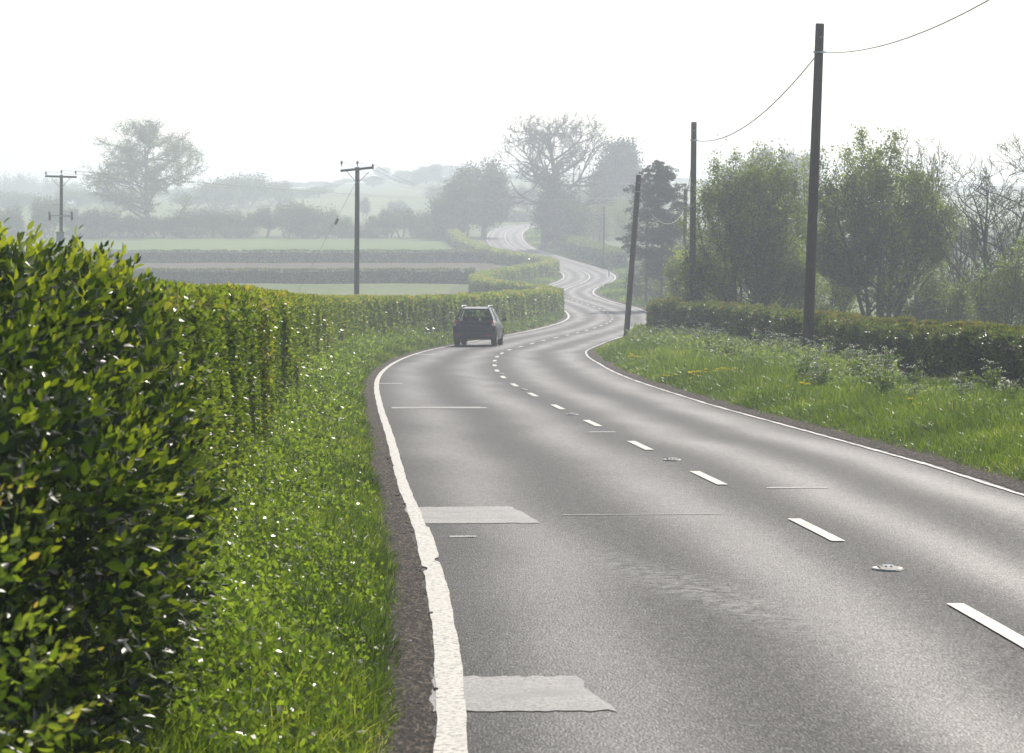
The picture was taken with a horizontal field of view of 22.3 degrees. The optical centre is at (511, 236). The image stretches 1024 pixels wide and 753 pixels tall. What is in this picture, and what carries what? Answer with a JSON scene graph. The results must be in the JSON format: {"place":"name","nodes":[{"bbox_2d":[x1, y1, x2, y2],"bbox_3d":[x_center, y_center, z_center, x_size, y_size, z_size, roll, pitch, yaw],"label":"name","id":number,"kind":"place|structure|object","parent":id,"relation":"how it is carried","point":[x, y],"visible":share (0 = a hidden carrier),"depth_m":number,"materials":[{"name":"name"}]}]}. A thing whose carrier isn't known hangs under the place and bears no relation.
{"place":"outdoors","nodes":[
{"label":"outdoors","id":0,"kind":"place"},
{"bbox_2d":[0,197,397,235],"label":"pasture","id":1,"kind":"structure","parent":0,"point":[377,204],"depth_m":634.87,"materials":[{"name":"green plant"}]},
{"bbox_2d":[5,238,453,252],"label":"hay meadow","id":2,"kind":"structure","parent":0,"point":[208,244],"depth_m":409.33,"materials":[{"name":"green plant"}]},
{"bbox_2d":[103,283,461,318],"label":"pasture","id":3,"kind":"structure","parent":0,"point":[380,289],"depth_m":258.63,"materials":[{"name":"green plant"}]},
{"bbox_2d":[45,170,76,253],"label":"power pole","id":4,"kind":"object","parent":3,"relation":"on","point":[60,234],"visible":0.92,"depth_m":167.79,"materials":[{"name":"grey wood"}]},
{"bbox_2d":[340,161,373,294],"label":"power pole","id":5,"kind":"object","parent":3,"relation":"on","point":[357,169],"visible":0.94,"depth_m":136.88,"materials":[{"name":"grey wood"}]},
{"bbox_2d":[110,263,499,271],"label":"ploughed field","id":6,"kind":"structure","parent":0,"point":[480,266],"depth_m":331.62,"materials":[{"name":"brown soil"}]},
{"bbox_2d":[326,223,567,752],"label":"roadside soil","id":7,"kind":"structure","parent":0,"point":[419,721],"depth_m":14.29,"materials":[{"name":"brown soil"}]},
{"bbox_2d":[0,178,1023,745],"bbox_3d":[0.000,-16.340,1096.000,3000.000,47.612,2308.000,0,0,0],"label":"ground","id":8,"kind":"structure","parent":0,"point":[416,202],"depth_m":646.03,"materials":[{"name":"green plant"}]},
{"bbox_2d":[0,202,26,237],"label":"hedgerow tree","id":9,"kind":"object","parent":8,"relation":"on","point":[15,221],"visible":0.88,"depth_m":433.49,"materials":[{"name":"green plant"}]},
{"bbox_2d":[0,189,42,210],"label":"distant tree","id":10,"kind":"object","parent":8,"relation":"on","point":[9,199],"visible":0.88,"depth_m":636.26,"materials":[{"name":"green plant"}]},
{"bbox_2d":[14,169,36,200],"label":"skyline tree","id":11,"kind":"object","parent":8,"relation":"on","point":[24,186],"visible":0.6,"depth_m":946.79,"materials":[{"name":"green plant"}]},
{"bbox_2d":[28,193,67,237],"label":"hedgerow tree","id":12,"kind":"object","parent":8,"relation":"on","point":[41,212],"visible":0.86,"depth_m":435.13,"materials":[{"name":"green plant"}]},
{"bbox_2d":[38,177,59,199],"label":"skyline tree","id":13,"kind":"object","parent":8,"relation":"on","point":[51,187],"visible":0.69,"depth_m":895.65,"materials":[{"name":"green plant"}]},
{"bbox_2d":[0,458,113,752],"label":"shrub","id":14,"kind":"object","parent":8,"relation":"on","point":[30,672],"visible":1,"depth_m":5.72,"materials":[{"name":"green plant"}]},
{"bbox_2d":[51,206,91,237],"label":"hedgerow tree","id":15,"kind":"object","parent":8,"relation":"on","point":[78,220],"visible":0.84,"depth_m":434.43,"materials":[{"name":"green plant"}]},
{"bbox_2d":[48,187,98,206],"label":"distant tree","id":16,"kind":"object","parent":8,"relation":"on","point":[77,198],"visible":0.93,"depth_m":657.78,"materials":[{"name":"green plant"}]},
{"bbox_2d":[64,227,108,237],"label":"hedgerow bush","id":17,"kind":"object","parent":8,"relation":"on","point":[97,232],"visible":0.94,"depth_m":431.96,"materials":[{"name":"green plant"}]},
{"bbox_2d":[84,207,120,236],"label":"hedgerow tree","id":18,"kind":"object","parent":8,"relation":"on","point":[103,219],"visible":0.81,"depth_m":436.80,"materials":[{"name":"green plant"}]},
{"bbox_2d":[0,217,233,752],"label":"laurel bush","id":19,"kind":"object","parent":8,"relation":"on","point":[139,500],"visible":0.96,"depth_m":8.25,"materials":[{"name":"green plant"}]},
{"bbox_2d":[105,212,139,237],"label":"hedgerow tree","id":20,"kind":"object","parent":8,"relation":"on","point":[116,226],"visible":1,"depth_m":434.74,"materials":[{"name":"green plant"}]},
{"bbox_2d":[124,211,155,236],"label":"hedgerow tree","id":21,"kind":"object","parent":8,"relation":"on","point":[139,231],"visible":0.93,"depth_m":437.54,"materials":[{"name":"green plant"}]},
{"bbox_2d":[79,117,211,234],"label":"tree","id":22,"kind":"object","parent":8,"relation":"on","point":[129,154],"visible":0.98,"depth_m":443.09,"materials":[{"name":"green plant"}]},
{"bbox_2d":[141,214,177,237],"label":"hedgerow tree","id":23,"kind":"object","parent":8,"relation":"on","point":[161,227],"visible":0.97,"depth_m":434.63,"materials":[{"name":"green plant"}]},
{"bbox_2d":[167,208,199,237],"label":"hedgerow tree","id":24,"kind":"object","parent":8,"relation":"on","point":[185,220],"visible":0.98,"depth_m":433.03,"materials":[{"name":"green plant"}]},
{"bbox_2d":[162,224,212,237],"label":"hedgerow bush","id":25,"kind":"object","parent":8,"relation":"on","point":[178,232],"visible":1,"depth_m":430.99,"materials":[{"name":"green plant"}]},
{"bbox_2d":[165,190,212,208],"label":"distant tree","id":26,"kind":"object","parent":8,"relation":"on","point":[177,200],"visible":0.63,"depth_m":627.89,"materials":[{"name":"green plant"}]},
{"bbox_2d":[196,206,228,237],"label":"hedgerow tree","id":27,"kind":"object","parent":8,"relation":"on","point":[213,219],"visible":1,"depth_m":434.27,"materials":[{"name":"green plant"}]},
{"bbox_2d":[0,324,432,752],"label":"hedge bottom herbs","id":28,"kind":"object","parent":8,"relation":"on","point":[324,373],"visible":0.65,"depth_m":13.71,"materials":[{"name":"green plant"}]},
{"bbox_2d":[189,172,247,210],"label":"distant tree","id":29,"kind":"object","parent":8,"relation":"on","point":[219,195],"visible":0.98,"depth_m":618.42,"materials":[{"name":"green plant"}]},
{"bbox_2d":[215,208,247,236],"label":"hedgerow tree","id":30,"kind":"object","parent":8,"relation":"on","point":[228,218],"visible":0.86,"depth_m":435.87,"materials":[{"name":"green plant"}]},
{"bbox_2d":[211,226,260,237],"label":"hedgerow bush","id":31,"kind":"object","parent":8,"relation":"on","point":[240,232],"visible":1,"depth_m":431.31,"materials":[{"name":"green plant"}]},
{"bbox_2d":[12,267,475,283],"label":"hedge","id":32,"kind":"object","parent":8,"relation":"on","point":[208,275],"visible":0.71,"depth_m":275.09,"materials":[{"name":"green plant"}]},
{"bbox_2d":[217,169,274,206],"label":"distant tree","id":33,"kind":"object","parent":8,"relation":"on","point":[257,192],"visible":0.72,"depth_m":638.83,"materials":[{"name":"green plant"}]},
{"bbox_2d":[12,248,489,262],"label":"hedge","id":34,"kind":"object","parent":8,"relation":"on","point":[285,256],"visible":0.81,"depth_m":342.18,"materials":[{"name":"green plant"}]},
{"bbox_2d":[243,205,285,236],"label":"hedgerow tree","id":35,"kind":"object","parent":8,"relation":"on","point":[268,219],"visible":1,"depth_m":435.01,"materials":[{"name":"green plant"}]},
{"bbox_2d":[0,315,556,752],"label":"verge grass","id":36,"kind":"structure","parent":8,"relation":"on","point":[440,338],"depth_m":12.10,"materials":[{"name":"green plant"}]},
{"bbox_2d":[258,179,299,204],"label":"distant tree","id":37,"kind":"object","parent":8,"relation":"on","point":[284,195],"visible":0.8,"depth_m":648.25,"materials":[{"name":"green plant"}]},
{"bbox_2d":[0,228,564,660],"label":"hedge","id":38,"kind":"object","parent":8,"relation":"on","point":[253,349],"visible":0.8,"depth_m":23.18,"materials":[{"name":"green plant"}]},
{"bbox_2d":[273,199,297,236],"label":"hedgerow tree","id":39,"kind":"object","parent":8,"relation":"on","point":[281,212],"visible":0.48,"depth_m":438.64,"materials":[{"name":"green plant"}]},
{"bbox_2d":[280,197,321,237],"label":"hedgerow tree","id":40,"kind":"object","parent":8,"relation":"on","point":[296,220],"visible":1,"depth_m":433.49,"materials":[{"name":"green plant"}]},
{"bbox_2d":[284,223,331,237],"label":"hedgerow bush","id":41,"kind":"object","parent":8,"relation":"on","point":[317,231],"visible":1,"depth_m":432.12,"materials":[{"name":"green plant"}]},
{"bbox_2d":[309,204,340,237],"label":"hedgerow tree","id":42,"kind":"object","parent":8,"relation":"on","point":[324,218],"visible":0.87,"depth_m":435.62,"materials":[{"name":"green plant"}]},
{"bbox_2d":[327,213,354,237],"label":"hedgerow tree","id":43,"kind":"object","parent":8,"relation":"on","point":[345,222],"visible":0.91,"depth_m":433.38,"materials":[{"name":"green plant"}]},
{"bbox_2d":[323,226,367,237],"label":"hedgerow bush","id":44,"kind":"object","parent":8,"relation":"on","point":[345,233],"visible":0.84,"depth_m":431.23,"materials":[{"name":"green plant"}]},
{"bbox_2d":[359,226,398,237],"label":"hedgerow bush","id":45,"kind":"object","parent":8,"relation":"on","point":[381,231],"visible":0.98,"depth_m":431.59,"materials":[{"name":"green plant"}]},
{"bbox_2d":[378,206,402,237],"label":"hedgerow tree","id":46,"kind":"object","parent":8,"relation":"on","point":[390,219],"visible":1,"depth_m":434.25,"materials":[{"name":"green plant"}]},
{"bbox_2d":[394,169,428,186],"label":"skyline tree","id":47,"kind":"object","parent":8,"relation":"on","point":[417,177],"visible":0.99,"depth_m":821.97,"materials":[{"name":"green plant"}]},
{"bbox_2d":[397,208,434,237],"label":"hedgerow tree","id":48,"kind":"object","parent":8,"relation":"on","point":[418,222],"visible":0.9,"depth_m":433.13,"materials":[{"name":"green plant"}]},
{"bbox_2d":[404,227,441,237],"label":"hedgerow bush","id":49,"kind":"object","parent":8,"relation":"on","point":[428,234],"visible":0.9,"depth_m":430.62,"materials":[{"name":"green plant"}]},
{"bbox_2d":[427,163,450,185],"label":"skyline tree","id":50,"kind":"object","parent":8,"relation":"on","point":[435,171],"visible":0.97,"depth_m":827.68,"materials":[{"name":"green plant"}]},
{"bbox_2d":[425,188,464,238],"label":"tree","id":51,"kind":"object","parent":8,"relation":"on","point":[444,216],"visible":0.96,"depth_m":427.02,"materials":[{"name":"green plant"}]},
{"bbox_2d":[436,171,490,234],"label":"tree","id":52,"kind":"object","parent":8,"relation":"on","point":[459,192],"visible":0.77,"depth_m":430.71,"materials":[{"name":"green plant"}]},
{"bbox_2d":[447,150,521,236],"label":"tree","id":53,"kind":"object","parent":8,"relation":"on","point":[494,210],"visible":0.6,"depth_m":437.72,"materials":[{"name":"green plant"}]},
{"bbox_2d":[512,179,541,213],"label":"distant tree","id":54,"kind":"object","parent":8,"relation":"on","point":[522,187],"visible":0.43,"depth_m":599.48,"materials":[{"name":"green plant"}]},
{"bbox_2d":[523,273,564,321],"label":"bank grass","id":55,"kind":"structure","parent":8,"relation":"on","point":[553,316],"depth_m":273.82,"materials":[{"name":"green plant"}]},
{"bbox_2d":[525,152,574,248],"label":"ivy clad tree","id":56,"kind":"object","parent":8,"relation":"on","point":[544,212],"visible":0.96,"depth_m":391.86,"materials":[{"name":"green plant"}]},
{"bbox_2d":[493,108,620,245],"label":"bare oak","id":57,"kind":"object","parent":8,"relation":"on","point":[547,143],"visible":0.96,"depth_m":395.92,"materials":[{"name":"grey plant"}]},
{"bbox_2d":[541,176,588,247],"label":"ivy clad tree","id":58,"kind":"object","parent":8,"relation":"on","point":[571,198],"visible":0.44,"depth_m":394.91,"materials":[{"name":"green plant"}]},
{"bbox_2d":[524,227,628,263],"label":"bank grass","id":59,"kind":"structure","parent":8,"relation":"on","point":[531,238],"depth_m":404.43,"materials":[{"name":"green plant"}]},
{"bbox_2d":[559,199,595,239],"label":"ivy clad tree","id":60,"kind":"object","parent":8,"relation":"on","point":[579,227],"visible":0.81,"depth_m":379.58,"materials":[{"name":"green plant"}]},
{"bbox_2d":[559,232,628,268],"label":"hedge","id":61,"kind":"object","parent":8,"relation":"on","point":[577,245],"visible":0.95,"depth_m":343.50,"materials":[{"name":"green plant"}]},
{"bbox_2d":[585,197,618,242],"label":"tree","id":62,"kind":"object","parent":8,"relation":"on","point":[595,226],"visible":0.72,"depth_m":399.99,"materials":[{"name":"green plant"}]},
{"bbox_2d":[596,189,632,238],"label":"tree","id":63,"kind":"object","parent":8,"relation":"on","point":[618,201],"visible":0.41,"depth_m":429.39,"materials":[{"name":"green plant"}]},
{"bbox_2d":[580,135,654,233],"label":"tree","id":64,"kind":"object","parent":8,"relation":"on","point":[626,156],"visible":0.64,"depth_m":452.02,"materials":[{"name":"green plant"}]},
{"bbox_2d":[606,203,649,249],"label":"tree","id":65,"kind":"object","parent":8,"relation":"on","point":[620,221],"visible":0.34,"depth_m":380.04,"materials":[{"name":"green plant"}]},
{"bbox_2d":[623,175,640,335],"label":"telephone pole","id":66,"kind":"object","parent":8,"relation":"on","point":[637,191],"visible":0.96,"depth_m":116.90,"materials":[{"name":"brown wood"}]},
{"bbox_2d":[621,270,666,301],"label":"bush","id":67,"kind":"object","parent":8,"relation":"on","point":[638,286],"visible":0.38,"depth_m":214.41,"materials":[{"name":"green plant"}]},
{"bbox_2d":[616,160,699,298],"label":"pine tree","id":68,"kind":"object","parent":8,"relation":"on","point":[664,190],"visible":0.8,"depth_m":195.01,"materials":[{"name":"green plant"}]},
{"bbox_2d":[659,242,688,298],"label":"bush","id":69,"kind":"object","parent":8,"relation":"on","point":[669,272],"visible":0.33,"depth_m":134.70,"materials":[{"name":"green plant"}]},
{"bbox_2d":[689,122,696,300],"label":"telephone pole","id":70,"kind":"object","parent":8,"relation":"on","point":[692,257],"visible":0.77,"depth_m":107.89,"materials":[{"name":"brown wood"}]},
{"bbox_2d":[678,239,711,300],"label":"tree","id":71,"kind":"object","parent":8,"relation":"on","point":[687,286],"visible":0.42,"depth_m":108.87,"materials":[{"name":"green plant"}]},
{"bbox_2d":[662,134,824,308],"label":"bush","id":72,"kind":"object","parent":8,"relation":"on","point":[759,236],"visible":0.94,"depth_m":107.31,"materials":[{"name":"green plant"}]},
{"bbox_2d":[769,150,827,279],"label":"tree","id":73,"kind":"object","parent":8,"relation":"on","point":[804,186],"visible":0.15,"depth_m":118.11,"materials":[{"name":"green plant"}]},
{"bbox_2d":[790,352,817,379],"bbox_3d":[5.725,2.627,50.754,0.909,0.744,1.010,0,0,37],"label":"cow parsley","id":74,"kind":"object","parent":8,"relation":"on","point":[803,364],"visible":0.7,"depth_m":50.76,"materials":[{"name":"green plant"}]},
{"bbox_2d":[593,336,1023,481],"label":"verge grass","id":75,"kind":"structure","parent":8,"relation":"on","point":[974,435],"depth_m":38.60,"materials":[{"name":"green plant"}]},
{"bbox_2d":[802,23,825,348],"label":"telephone pole","id":76,"kind":"object","parent":8,"relation":"on","point":[809,293],"visible":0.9,"depth_m":67.89,"materials":[{"name":"brown wood"}]},
{"bbox_2d":[819,0,988,52],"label":"overhead wire","id":77,"kind":"object","parent":76,"relation":"attached to","point":[914,34],"visible":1,"depth_m":52.20,"materials":[{"name":"grey metal"}]},
{"bbox_2d":[803,363,832,386],"bbox_3d":[5.514,2.603,46.639,0.716,0.662,0.767,0,0,22],"label":"cow parsley","id":78,"kind":"object","parent":8,"relation":"on","point":[821,379],"visible":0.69,"depth_m":46.72,"materials":[{"name":"green plant"}]},
{"bbox_2d":[626,323,1023,423],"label":"verge herbs","id":79,"kind":"object","parent":8,"relation":"on","point":[785,356],"visible":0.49,"depth_m":58.10,"materials":[{"name":"green plant"}]},
{"bbox_2d":[786,239,871,312],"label":"bush","id":80,"kind":"object","parent":8,"relation":"on","point":[836,298],"visible":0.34,"depth_m":109.73,"materials":[{"name":"green plant"}]},
{"bbox_2d":[646,296,1023,390],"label":"hedge","id":81,"kind":"object","parent":8,"relation":"on","point":[949,349],"visible":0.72,"depth_m":60.11,"materials":[{"name":"green plant"}]},
{"bbox_2d":[790,120,965,319],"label":"tree","id":82,"kind":"object","parent":8,"relation":"on","point":[897,228],"visible":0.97,"depth_m":103.20,"materials":[{"name":"green plant"}]},
{"bbox_2d":[865,364,901,394],"bbox_3d":[6.158,2.462,42.740,0.855,0.700,0.950,0,0,-9],"label":"cow parsley","id":83,"kind":"object","parent":8,"relation":"on","point":[881,382],"visible":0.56,"depth_m":42.76,"materials":[{"name":"green plant"}]},
{"bbox_2d":[871,345,904,383],"bbox_3d":[6.601,2.446,45.986,1.114,1.025,1.017,0,0,-24],"label":"cow parsley","id":84,"kind":"object","parent":8,"relation":"on","point":[891,362],"visible":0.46,"depth_m":45.90,"materials":[{"name":"green plant"}]},
{"bbox_2d":[868,248,955,319],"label":"bush","id":85,"kind":"object","parent":8,"relation":"on","point":[932,278],"visible":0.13,"depth_m":111.41,"materials":[{"name":"green plant"}]},
{"bbox_2d":[899,360,935,384],"bbox_3d":[6.925,2.517,45.033,0.800,0.757,0.926,0,0,32],"label":"cow parsley","id":86,"kind":"object","parent":8,"relation":"on","point":[911,375],"visible":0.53,"depth_m":44.97,"materials":[{"name":"green plant"}]},
{"bbox_2d":[883,129,952,315],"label":"sapling","id":87,"kind":"object","parent":8,"relation":"on","point":[937,169],"visible":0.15,"depth_m":115.64,"materials":[{"name":"green plant"}]},
{"bbox_2d":[901,269,976,323],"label":"bush","id":88,"kind":"object","parent":8,"relation":"on","point":[938,306],"visible":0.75,"depth_m":99.74,"materials":[{"name":"green plant"}]},
{"bbox_2d":[927,177,982,320],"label":"bare tree","id":89,"kind":"object","parent":8,"relation":"on","point":[960,243],"visible":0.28,"depth_m":112.02,"materials":[{"name":"green plant"}]},
{"bbox_2d":[948,367,980,390],"bbox_3d":[7.196,2.433,41.498,0.825,0.710,0.974,0,0,0],"label":"cow parsley","id":90,"kind":"object","parent":8,"relation":"on","point":[962,378],"visible":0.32,"depth_m":41.49,"materials":[{"name":"green plant"}]},
{"bbox_2d":[924,133,1023,323],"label":"bare tree","id":91,"kind":"object","parent":8,"relation":"on","point":[983,248],"visible":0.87,"depth_m":98.58,"materials":[{"name":"brown plant"}]},
{"bbox_2d":[960,229,1023,325],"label":"bush","id":92,"kind":"object","parent":8,"relation":"on","point":[982,296],"visible":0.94,"depth_m":91.66,"materials":[{"name":"green plant"}]},
{"bbox_2d":[977,358,1011,393],"bbox_3d":[7.382,2.318,40.048,0.840,0.914,0.809,0,0,0],"label":"cow parsley","id":93,"kind":"object","parent":8,"relation":"on","point":[991,381],"visible":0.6,"depth_m":40.06,"materials":[{"name":"green plant"}]},
{"bbox_2d":[992,377,1023,399],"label":"cow parsley","id":94,"kind":"object","parent":8,"relation":"on","point":[1006,389],"visible":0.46,"depth_m":37.53,"materials":[{"name":"green plant"}]},
{"bbox_2d":[0,0,1023,202],"label":"sky","id":95,"kind":"structure","parent":0,"point":[292,91],"materials":[{"name":"white"}]},
{"bbox_2d":[591,261,658,307],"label":"bank grass","id":96,"kind":"structure","parent":0,"point":[610,290],"depth_m":249.79,"materials":[{"name":"green plant"}]},
{"bbox_2d":[373,223,1023,752],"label":"road","id":97,"kind":"structure","parent":0,"point":[655,601],"depth_m":17.52,"materials":[{"name":"grey asphalt"}]},
{"bbox_2d":[374,332,520,752],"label":"edge line","id":98,"kind":"object","parent":97,"relation":"on","point":[451,734],"visible":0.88,"depth_m":13.91,"materials":[{"name":"paint"}]},
{"bbox_2d":[405,506,538,522],"bbox_3d":[-0.465,2.305,21.526,1.265,0.046,1.782,0,0,-4],"label":"road repair patch","id":99,"kind":"object","parent":97,"relation":"on","point":[494,514],"visible":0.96,"depth_m":21.44,"materials":[{"name":"grey asphalt"}]},
{"bbox_2d":[453,305,505,345],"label":"car","id":100,"kind":"object","parent":97,"relation":"on","point":[477,323],"visible":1,"depth_m":104.15,"materials":[{"name":"paint"}]},
{"bbox_2d":[429,675,615,710],"bbox_3d":[-0.082,2.049,11.655,1.066,0.029,1.118,0,0,0],"label":"road repair patch","id":101,"kind":"object","parent":97,"relation":"on","point":[530,693],"visible":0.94,"depth_m":11.62,"materials":[{"name":"grey asphalt"}]},
{"bbox_2d":[492,297,1023,647],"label":"line dashes","id":102,"kind":"object","parent":97,"relation":"on","point":[1002,630],"visible":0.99,"depth_m":15.08,"materials":[{"name":"paint"}]},
{"bbox_2d":[585,339,1023,495],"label":"edge line","id":103,"kind":"object","parent":97,"relation":"on","point":[978,480],"visible":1,"depth_m":33.37,"materials":[{"name":"paint"}]},
{"bbox_2d":[523,231,1023,492],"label":"roadside soil","id":104,"kind":"structure","parent":0,"point":[1013,484],"depth_m":34.53,"materials":[{"name":"brown soil"}]},
{"bbox_2d":[641,190,1023,263],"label":"hill field","id":105,"kind":"structure","parent":0,"point":[946,201],"depth_m":615.50,"materials":[{"name":"green plant"}]},
{"bbox_2d":[737,266,1022,322],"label":"field","id":106,"kind":"structure","parent":0,"point":[856,303],"depth_m":242.10,"materials":[{"name":"green plant"}]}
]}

